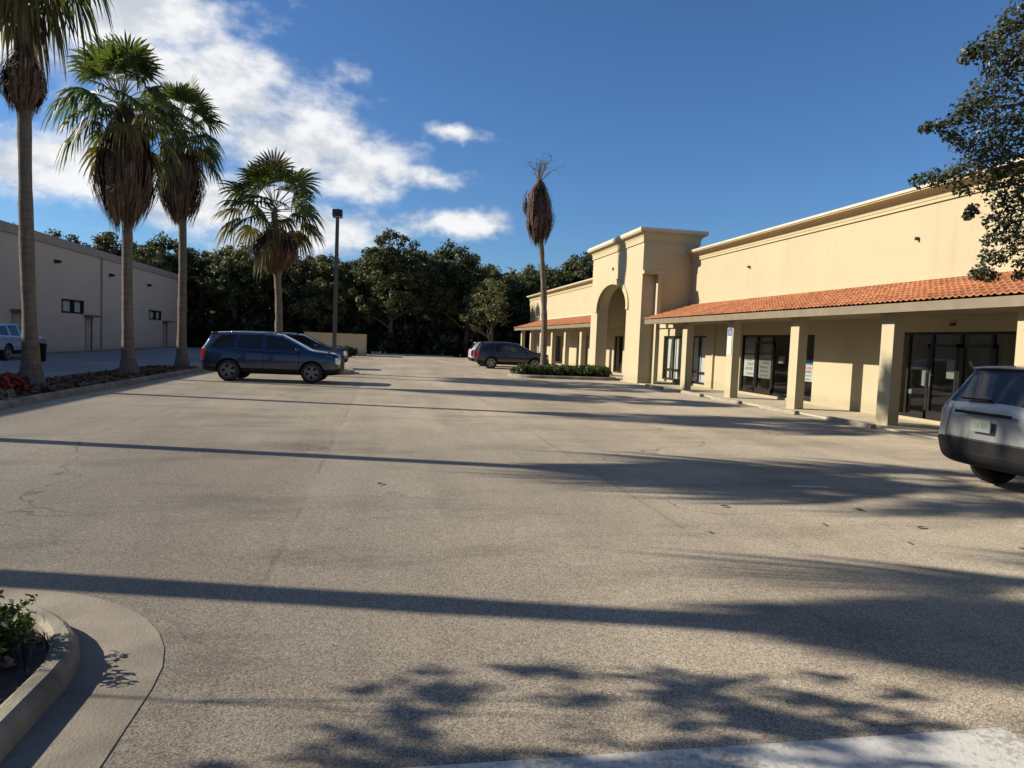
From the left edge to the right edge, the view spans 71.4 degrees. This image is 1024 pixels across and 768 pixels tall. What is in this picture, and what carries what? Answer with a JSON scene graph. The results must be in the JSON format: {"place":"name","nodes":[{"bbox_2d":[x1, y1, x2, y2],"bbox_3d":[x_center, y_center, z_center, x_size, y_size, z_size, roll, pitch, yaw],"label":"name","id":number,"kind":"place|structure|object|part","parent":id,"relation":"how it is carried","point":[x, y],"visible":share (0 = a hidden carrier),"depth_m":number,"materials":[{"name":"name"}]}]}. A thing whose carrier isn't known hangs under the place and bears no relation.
{"place":"outdoors","nodes":[
{"label":"outdoors","id":0,"kind":"place"},
{"bbox_2d":[0,623,45,704],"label":"mulch bed","id":1,"kind":"object","parent":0,"point":[28,658],"visible":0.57,"depth_m":3.31,"materials":[{"name":"brown wood"}]},
{"bbox_2d":[0,590,44,657],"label":"planter shrub","id":2,"kind":"object","parent":1,"relation":"on","point":[12,628],"visible":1,"depth_m":3.35,"materials":[{"name":"green plant"}]},
{"bbox_2d":[0,347,200,376],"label":"driveway","id":3,"kind":"structure","parent":0,"point":[61,364],"depth_m":33.36,"materials":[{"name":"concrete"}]},
{"bbox_2d":[0,322,45,360],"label":"pale blue car","id":4,"kind":"object","parent":3,"relation":"on","point":[10,338],"visible":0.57,"depth_m":30.44,"materials":[{"name":"paint"}]},
{"bbox_3d":[-21.427,-2.257,29.973,0.182,0.418,0.749,2,3,-10],"label":"window","id":5,"kind":"part","parent":4,"relation":"part of","materials":[{"name":"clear glass"}]},
{"bbox_3d":[-21.570,-2.317,30.811,0.170,0.458,0.777,2,3,-10],"label":"window","id":6,"kind":"part","parent":4,"relation":"part of","materials":[{"name":"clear glass"}]},
{"bbox_2d":[39,343,47,361],"bbox_3d":[-19.826,-1.314,30.035,0.315,0.800,0.280,2,3,-10],"label":"refuse bin","id":7,"kind":"object","parent":3,"relation":"on","point":[43,348],"visible":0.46,"depth_m":29.96,"materials":[{"name":"black plastic"}]},
{"bbox_2d":[15,364,197,397],"bbox_3d":[-10.305,0.478,10.897,1.970,0.060,36.690,2,3,-10],"label":"mulch bed","id":8,"kind":"object","parent":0,"point":[94,380],"visible":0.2,"depth_m":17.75,"materials":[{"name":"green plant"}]},
{"bbox_2d":[0,388,15,399],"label":"variegated plant","id":9,"kind":"object","parent":8,"relation":"on","point":[8,394],"visible":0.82,"depth_m":13.91,"materials":[{"name":"green plant"}]},
{"bbox_2d":[0,371,29,392],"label":"croton shrub","id":10,"kind":"object","parent":8,"relation":"on","point":[17,382],"visible":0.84,"depth_m":15.01,"materials":[{"name":"red plant"}]},
{"bbox_2d":[0,0,116,384],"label":"fan palm","id":11,"kind":"object","parent":8,"relation":"on","point":[23,84],"visible":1,"depth_m":17.26,"materials":[{"name":"plant"}]},
{"bbox_2d":[39,31,193,373],"bbox_3d":[-12.521,-5.568,22.658,4.175,10.779,4.155,2,3,-10],"label":"fan palm","id":12,"kind":"object","parent":8,"relation":"on","point":[126,160],"visible":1,"depth_m":22.19,"materials":[{"name":"green plant"}]},
{"bbox_2d":[133,73,230,366],"bbox_3d":[-13.476,-6.455,28.277,4.244,11.810,3.991,2,3,-10],"label":"fan palm","id":13,"kind":"object","parent":8,"relation":"on","point":[179,200],"visible":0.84,"depth_m":28.00,"materials":[{"name":"green plant"}]},
{"bbox_2d":[188,346,467,362],"bbox_3d":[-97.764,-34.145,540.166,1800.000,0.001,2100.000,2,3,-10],"label":"ground","id":14,"kind":"structure","parent":0,"point":[366,352],"depth_m":72.48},
{"bbox_2d":[45,227,89,246],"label":"oak tree","id":15,"kind":"object","parent":14,"relation":"on","point":[73,237],"visible":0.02,"depth_m":64.55,"materials":[{"name":"green plant"}]},
{"bbox_2d":[0,220,177,355],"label":"warehouse","id":16,"kind":"structure","parent":14,"relation":"on","point":[78,298],"depth_m":43.35,"materials":[{"name":"concrete"}]},
{"bbox_2d":[10,309,21,325],"bbox_3d":[-24.573,-2.578,35.661,0.650,2.280,1.400,2,3,-10],"label":"door","id":17,"kind":"structure","parent":16,"relation":"in","point":[16,315],"depth_m":35.52,"materials":[{"name":"silver metal"}]},
{"bbox_2d":[61,298,83,313],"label":"window","id":18,"kind":"structure","parent":16,"relation":"in","point":[67,305],"depth_m":41.75,"materials":[{"name":"grey glass"}]},
{"bbox_2d":[84,315,101,349],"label":"door","id":19,"kind":"structure","parent":16,"relation":"in","point":[88,321],"depth_m":44.33,"materials":[{"name":"silver metal"}]},
{"bbox_2d":[149,310,160,319],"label":"window","id":20,"kind":"structure","parent":16,"relation":"in","point":[153,315],"depth_m":56.80,"materials":[{"name":"black glass"}]},
{"bbox_2d":[163,321,173,346],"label":"door","id":21,"kind":"structure","parent":16,"relation":"in","point":[165,325],"depth_m":59.96,"materials":[{"name":"silver metal"}]},
{"bbox_2d":[91,231,156,256],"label":"oak tree","id":22,"kind":"object","parent":14,"relation":"on","point":[104,241],"visible":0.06,"depth_m":67.14,"materials":[{"name":"green plant"}]},
{"bbox_2d":[115,231,201,288],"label":"oak tree","id":23,"kind":"object","parent":14,"relation":"on","point":[164,259],"visible":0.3,"depth_m":65.74,"materials":[{"name":"green plant"}]},
{"bbox_2d":[178,246,250,330],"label":"oak tree","id":24,"kind":"object","parent":14,"relation":"on","point":[200,275],"visible":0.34,"depth_m":69.09,"materials":[{"name":"green plant"}]},
{"bbox_2d":[198,245,246,320],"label":"oak tree","id":25,"kind":"object","parent":14,"relation":"on","point":[231,247],"depth_m":80.98,"materials":[{"name":"green plant"}]},
{"bbox_2d":[196,243,284,320],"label":"oak tree","id":26,"kind":"object","parent":14,"relation":"on","point":[234,271],"visible":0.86,"depth_m":65.91,"materials":[{"name":"green plant"}]},
{"bbox_2d":[250,255,314,323],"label":"oak tree","id":27,"kind":"object","parent":14,"relation":"on","point":[284,274],"visible":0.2,"depth_m":69.90,"materials":[{"name":"green plant"}]},
{"bbox_2d":[87,244,528,352],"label":"wood","id":28,"kind":"object","parent":14,"relation":"on","point":[417,317],"visible":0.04,"depth_m":83.11,"materials":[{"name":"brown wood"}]},
{"bbox_2d":[272,254,357,330],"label":"oak tree","id":29,"kind":"object","parent":14,"relation":"on","point":[318,304],"visible":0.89,"depth_m":68.14,"materials":[{"name":"green plant"}]},
{"bbox_2d":[187,312,528,356],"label":"underbrush","id":30,"kind":"object","parent":14,"relation":"on","point":[407,337],"visible":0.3,"depth_m":68.77,"materials":[{"name":"green plant"}]},
{"bbox_2d":[318,253,401,329],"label":"oak tree","id":31,"kind":"object","parent":14,"relation":"on","point":[352,314],"visible":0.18,"depth_m":71.58,"materials":[{"name":"green plant"}]},
{"bbox_2d":[360,279,409,335],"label":"oak tree","id":32,"kind":"object","parent":14,"relation":"on","point":[394,307],"depth_m":84.19,"materials":[{"name":"green plant"}]},
{"bbox_2d":[345,228,438,353],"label":"oak tree","id":33,"kind":"object","parent":14,"relation":"on","point":[397,265],"visible":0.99,"depth_m":66.73,"materials":[{"name":"green plant"}]},
{"bbox_2d":[401,238,483,354],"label":"oak tree","id":34,"kind":"object","parent":14,"relation":"on","point":[455,270],"visible":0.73,"depth_m":69.14,"materials":[{"name":"green plant"}]},
{"bbox_2d":[425,272,510,356],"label":"oak tree","id":35,"kind":"object","parent":14,"relation":"on","point":[448,311],"visible":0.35,"depth_m":70.80,"materials":[{"name":"green plant"}]},
{"bbox_2d":[459,278,512,340],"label":"oak tree","id":36,"kind":"object","parent":14,"relation":"on","point":[486,305],"visible":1,"depth_m":64.08,"materials":[{"name":"green plant"}]},
{"bbox_2d":[470,263,528,333],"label":"oak tree","id":37,"kind":"object","parent":14,"relation":"on","point":[493,271],"visible":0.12,"depth_m":73.31,"materials":[{"name":"green plant"}]},
{"bbox_2d":[507,263,537,332],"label":"oak tree","id":38,"kind":"object","parent":14,"relation":"on","point":[530,266],"depth_m":88.89,"materials":[{"name":"green plant"}]},
{"bbox_2d":[502,263,567,328],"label":"oak tree","id":39,"kind":"object","parent":14,"relation":"on","point":[526,283],"visible":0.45,"depth_m":71.98,"materials":[{"name":"green plant"}]},
{"bbox_2d":[537,253,592,290],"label":"oak tree","id":40,"kind":"object","parent":14,"relation":"on","point":[567,276],"visible":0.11,"depth_m":76.05,"materials":[{"name":"green plant"}]},
{"bbox_2d":[559,251,593,284],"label":"oak tree","id":41,"kind":"object","parent":14,"relation":"on","point":[579,266],"visible":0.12,"depth_m":74.96,"materials":[{"name":"green plant"}]},
{"bbox_2d":[513,158,1023,425],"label":"shop building","id":42,"kind":"structure","parent":14,"relation":"on","point":[864,306],"depth_m":21.90,"materials":[{"name":"beige paint"}]},
{"bbox_2d":[555,336,562,363],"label":"shop window","id":43,"kind":"structure","parent":42,"relation":"in","point":[557,362],"depth_m":56.05,"materials":[{"name":"black glass"}]},
{"bbox_2d":[614,336,622,372],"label":"shop window","id":44,"kind":"structure","parent":42,"relation":"in","point":[618,371],"depth_m":41.72,"materials":[{"name":"brown metal"}]},
{"bbox_2d":[663,336,681,380],"bbox_3d":[7.679,-1.230,33.845,0.080,2.100,2.100,2,3,-10],"label":"shop window","id":45,"kind":"structure","parent":42,"relation":"in","point":[674,337],"depth_m":33.87,"materials":[{"name":"brown metal"}]},
{"bbox_2d":[666,337,681,378],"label":"window blinds","id":46,"kind":"object","parent":42,"relation":"attached to","point":[670,356],"depth_m":34.20,"materials":[{"name":"white plastic"}]},
{"bbox_2d":[692,338,705,382],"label":"window blinds","id":47,"kind":"object","parent":42,"relation":"attached to","point":[695,358],"depth_m":31.24,"materials":[{"name":"white plastic"}]},
{"bbox_2d":[691,336,706,384],"bbox_3d":[8.172,-1.050,31.120,0.080,2.100,1.650,2,3,-10],"label":"shop window","id":48,"kind":"structure","parent":42,"relation":"in","point":[699,348],"depth_m":31.09,"materials":[{"name":"brown metal"}]},
{"bbox_2d":[727,327,732,354],"bbox_3d":[7.453,-1.480,24.419,0.025,0.950,0.300,2,3,-10],"label":"parking sign","id":49,"kind":"object","parent":42,"relation":"attached to","point":[729,341],"visible":1,"depth_m":24.41,"materials":[{"name":"white metal"}]},
{"bbox_2d":[744,355,754,376],"bbox_3d":[8.955,-0.696,26.850,0.007,0.800,0.800,2,3,-10],"label":"poster","id":50,"kind":"object","parent":42,"relation":"attached to","point":[749,365],"visible":1,"depth_m":26.86,"materials":[{"name":"paper"}]},
{"bbox_2d":[745,338,756,352],"bbox_3d":[8.985,-1.449,26.806,0.007,0.550,0.800,2,3,-10],"label":"poster","id":51,"kind":"object","parent":42,"relation":"attached to","point":[750,345],"visible":1,"depth_m":26.82,"materials":[{"name":"grey paper"}]},
{"bbox_2d":[758,355,770,378],"bbox_3d":[9.149,-0.630,25.780,0.007,0.850,0.820,2,3,-10],"label":"poster","id":52,"kind":"object","parent":42,"relation":"attached to","point":[764,366],"visible":1,"depth_m":25.78,"materials":[{"name":"paper"}]},
{"bbox_2d":[760,338,771,352],"bbox_3d":[9.179,-1.388,25.735,0.007,0.530,0.820,2,3,-10],"label":"poster","id":53,"kind":"object","parent":42,"relation":"attached to","point":[765,348],"visible":1,"depth_m":25.73,"materials":[{"name":"grey paper"}]},
{"bbox_2d":[740,335,814,401],"bbox_3d":[9.266,-0.652,25.041,0.092,2.150,4.730,2,3,-10],"label":"shop window","id":54,"kind":"structure","parent":42,"relation":"in","point":[764,391],"depth_m":26.09,"materials":[{"name":"brown metal"}]},
{"bbox_2d":[778,356,784,363],"bbox_3d":[9.353,-0.834,24.703,0.004,0.240,0.400,2,3,-10],"label":"notice","id":55,"kind":"object","parent":42,"relation":"attached to","point":[781,359],"visible":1,"depth_m":24.70,"materials":[{"name":"paper"}]},
{"bbox_2d":[805,364,812,381],"bbox_3d":[9.619,-0.357,23.164,0.007,0.550,0.680,2,3,-10],"label":"poster","id":56,"kind":"object","parent":42,"relation":"attached to","point":[808,373],"visible":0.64,"depth_m":23.10,"materials":[{"name":"paper"}]},
{"bbox_2d":[910,366,925,369],"bbox_3d":[10.499,-0.409,18.370,0.004,0.070,0.600,2,3,-10],"label":"banner","id":57,"kind":"object","parent":42,"relation":"attached to","point":[919,368],"visible":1,"depth_m":18.38,"materials":[{"name":"paper"}]},
{"bbox_2d":[921,370,925,385],"bbox_3d":[10.526,-0.156,18.178,0.004,0.410,0.180,2,3,-10],"label":"notice","id":58,"kind":"object","parent":42,"relation":"attached to","point":[923,376],"visible":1,"depth_m":18.21,"materials":[{"name":"paper"}]},
{"bbox_2d":[946,361,954,378],"bbox_3d":[10.692,-0.344,17.304,0.004,0.440,0.330,2,3,-10],"label":"notice","id":59,"kind":"object","parent":42,"relation":"attached to","point":[950,370],"visible":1,"depth_m":17.35,"materials":[{"name":"paper"}]},
{"bbox_2d":[899,331,1016,420],"bbox_3d":[10.778,-0.123,16.683,0.092,2.200,5.150,2,3,-10],"label":"shop window","id":60,"kind":"structure","parent":42,"relation":"in","point":[960,356],"depth_m":17.66,"materials":[{"name":"brown metal"}]},
{"bbox_2d":[908,0,1023,282],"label":"oak tree","id":61,"kind":"object","parent":14,"relation":"on","point":[1006,155],"visible":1,"depth_m":5.94,"materials":[{"name":"green plant"}]},
{"bbox_2d":[372,353,452,356],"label":"pavement","id":62,"kind":"structure","parent":0,"point":[411,355],"depth_m":66.14,"materials":[{"name":"concrete"}]},
{"bbox_2d":[0,354,1023,767],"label":"parking lot","id":63,"kind":"structure","parent":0,"point":[496,564],"depth_m":5.31,"materials":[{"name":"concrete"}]},
{"bbox_2d":[0,600,80,761],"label":"kerb","id":64,"kind":"structure","parent":63,"relation":"on","point":[30,700],"depth_m":3.14,"materials":[{"name":"concrete"}]},
{"bbox_2d":[0,588,163,767],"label":"gutter apron","id":65,"kind":"object","parent":63,"relation":"on","point":[85,719],"visible":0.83,"depth_m":3.27,"materials":[{"name":"concrete"}]},
{"bbox_2d":[0,365,203,409],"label":"kerb","id":66,"kind":"structure","parent":63,"relation":"on","point":[21,401],"depth_m":17.43,"materials":[{"name":"concrete"}]},
{"bbox_2d":[201,331,344,383],"bbox_3d":[-8.056,-0.941,24.295,4.534,1.672,2.216,2,3,-7],"label":"blue car","id":67,"kind":"object","parent":63,"relation":"on","point":[229,355],"visible":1,"depth_m":23.43,"materials":[{"name":"paint"}]},
{"bbox_3d":[-9.434,-1.415,23.302,0.736,0.429,0.188,2,3,-7],"label":"window","id":68,"kind":"part","parent":67,"relation":"part of","materials":[{"name":"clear glass"}]},
{"bbox_3d":[-8.602,-1.392,23.401,0.763,0.469,0.176,2,3,-7],"label":"window","id":69,"kind":"part","parent":67,"relation":"part of","materials":[{"name":"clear glass"}]},
{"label":"window","id":70,"kind":"part","parent":67,"relation":"part of","materials":[{"name":"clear glass"}]},
{"bbox_2d":[283,332,348,362],"bbox_3d":[-10.492,-1.678,34.958,4.814,1.692,2.255,2,3,-10],"label":"dark car","id":71,"kind":"object","parent":63,"relation":"on","point":[312,342],"visible":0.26,"depth_m":34.29,"materials":[{"name":"paint"}]},
{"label":"window","id":72,"kind":"part","parent":71,"relation":"part of","materials":[{"name":"black glass"}]},
{"bbox_2d":[304,332,366,355],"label":"enclosure wall","id":73,"kind":"structure","parent":63,"relation":"on","point":[358,342],"depth_m":58.41,"materials":[{"name":"paint"}]},
{"bbox_2d":[339,368,354,374],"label":"kerb","id":74,"kind":"structure","parent":63,"relation":"on","point":[351,371],"depth_m":30.19,"materials":[{"name":"concrete"}]},
{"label":"mulch bed","id":75,"kind":"structure","parent":74,"relation":"in","visible":0},
{"bbox_2d":[209,147,325,333],"bbox_3d":[-10.320,-5.188,30.130,4.902,9.316,4.761,2,3,-10],"label":"fan palm","id":76,"kind":"object","parent":75,"relation":"on","point":[276,247],"visible":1,"depth_m":29.81,"materials":[{"name":"green plant"}]},
{"bbox_2d":[332,209,342,351],"bbox_3d":[-7.560,-4.000,30.528,0.520,6.920,0.560,2,3,-10],"label":"light pole","id":77,"kind":"object","parent":75,"relation":"on","point":[337,214],"visible":0.73,"depth_m":30.44,"materials":[{"name":"metal"}]},
{"bbox_2d":[339,345,357,357],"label":"hedge","id":78,"kind":"object","parent":75,"relation":"on","point":[352,351],"visible":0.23,"depth_m":53.60,"materials":[{"name":"green plant"}]},
{"bbox_2d":[468,342,483,365],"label":"white car","id":79,"kind":"object","parent":63,"relation":"on","point":[471,351],"visible":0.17,"depth_m":46.17,"materials":[{"name":"paint"}]},
{"bbox_2d":[474,341,548,368],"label":"black car","id":80,"kind":"object","parent":63,"relation":"on","point":[491,354],"visible":0.81,"depth_m":42.74,"materials":[{"name":"paint"}]},
{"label":"window","id":81,"kind":"part","parent":80,"relation":"part of","materials":[{"name":"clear glass"}]},
{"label":"window","id":82,"kind":"part","parent":80,"relation":"part of","materials":[{"name":"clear glass"}]},
{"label":"window","id":83,"kind":"part","parent":80,"relation":"part of","materials":[{"name":"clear glass"}]},
{"bbox_2d":[507,372,616,380],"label":"kerb","id":84,"kind":"structure","parent":63,"relation":"on","point":[606,378],"depth_m":33.52,"materials":[{"name":"concrete"}]},
{"bbox_2d":[513,373,604,376],"bbox_3d":[2.342,-0.429,34.817,4.790,0.059,2.490,2,3,-10],"label":"mulch bed","id":85,"kind":"object","parent":84,"relation":"in","point":[556,375],"visible":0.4,"depth_m":34.50,"materials":[{"name":"brown wood"}]},
{"bbox_2d":[522,152,563,365],"bbox_3d":[1.400,-5.733,34.407,2.019,10.834,1.617,5,5,42],"label":"dead palm","id":86,"kind":"object","parent":85,"relation":"on","point":[537,209],"visible":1,"depth_m":34.10,"materials":[{"name":"brown plant"}]},
{"bbox_2d":[510,363,612,376],"bbox_3d":[2.415,-0.675,34.714,4.943,0.774,2.211,2,3,-10],"label":"hedge","id":87,"kind":"object","parent":85,"relation":"on","point":[588,370],"visible":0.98,"depth_m":34.10,"materials":[{"name":"green plant"}]},
{"bbox_2d":[408,728,1023,767],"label":"painted line","id":88,"kind":"object","parent":63,"relation":"on","point":[990,748],"visible":1,"depth_m":2.93,"materials":[{"name":"white paint"}]},
{"bbox_2d":[614,380,938,444],"bbox_3d":[5.711,0.184,29.560,0.630,0.106,72.000,2,3,-10],"label":"gutter","id":89,"kind":"object","parent":63,"relation":"on","point":[910,436],"visible":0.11,"depth_m":17.73,"materials":[{"name":"concrete"}]},
{"bbox_2d":[645,384,663,389],"bbox_3d":[5.795,0.113,29.036,0.170,0.105,1.750,2,3,-9],"label":"wheel stop","id":90,"kind":"object","parent":89,"relation":"on","point":[654,386],"visible":0.95,"depth_m":28.80,"materials":[{"name":"concrete"}]},
{"bbox_2d":[680,390,703,396],"bbox_3d":[6.482,0.339,25.662,0.170,0.105,1.750,2,3,-9],"label":"wheel stop","id":91,"kind":"object","parent":89,"relation":"on","point":[692,393],"visible":1,"depth_m":25.43,"materials":[{"name":"concrete"}]},
{"bbox_2d":[711,396,742,403],"bbox_3d":[6.889,0.519,22.896,0.170,0.105,1.750,2,3,-12],"label":"wheel stop","id":92,"kind":"object","parent":89,"relation":"on","point":[726,400],"visible":1,"depth_m":22.73,"materials":[{"name":"concrete"}]},
{"bbox_2d":[759,405,799,414],"bbox_3d":[7.469,0.716,19.958,0.170,0.105,1.750,2,3,-12],"label":"wheel stop","id":93,"kind":"object","parent":89,"relation":"on","point":[782,410],"visible":1,"depth_m":19.77,"materials":[{"name":"concrete"}]},
{"bbox_2d":[826,416,876,428],"bbox_3d":[8.084,0.913,17.027,0.170,0.105,1.750,2,3,-8],"label":"wheel stop","id":94,"kind":"object","parent":89,"relation":"on","point":[852,422],"visible":1,"depth_m":16.86,"materials":[{"name":"concrete"}]},
{"bbox_2d":[792,485,828,487],"bbox_3d":[3.717,1.275,8.863,0.461,0.001,0.092,2,3,-2],"label":"paint remnant","id":95,"kind":"object","parent":63,"relation":"on","point":[810,486],"visible":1,"depth_m":8.86,"materials":[{"name":"white paint"}]},
{"bbox_2d":[938,365,1023,483],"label":"silver car","id":96,"kind":"object","parent":63,"relation":"on","point":[981,431],"visible":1,"depth_m":8.79,"materials":[{"name":"grey paint"}]},
{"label":"rear window","id":97,"kind":"part","parent":96,"relation":"part of","materials":[{"name":"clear glass"}]},
{"bbox_2d":[0,0,1023,277],"label":"sky","id":98,"kind":"structure","parent":0,"point":[421,120],"materials":[{"name":"blue"}]},
{"bbox_2d":[559,365,939,438],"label":"sidewalk","id":99,"kind":"structure","parent":0,"point":[924,429],"depth_m":20.20,"materials":[{"name":"concrete"}]}
]}

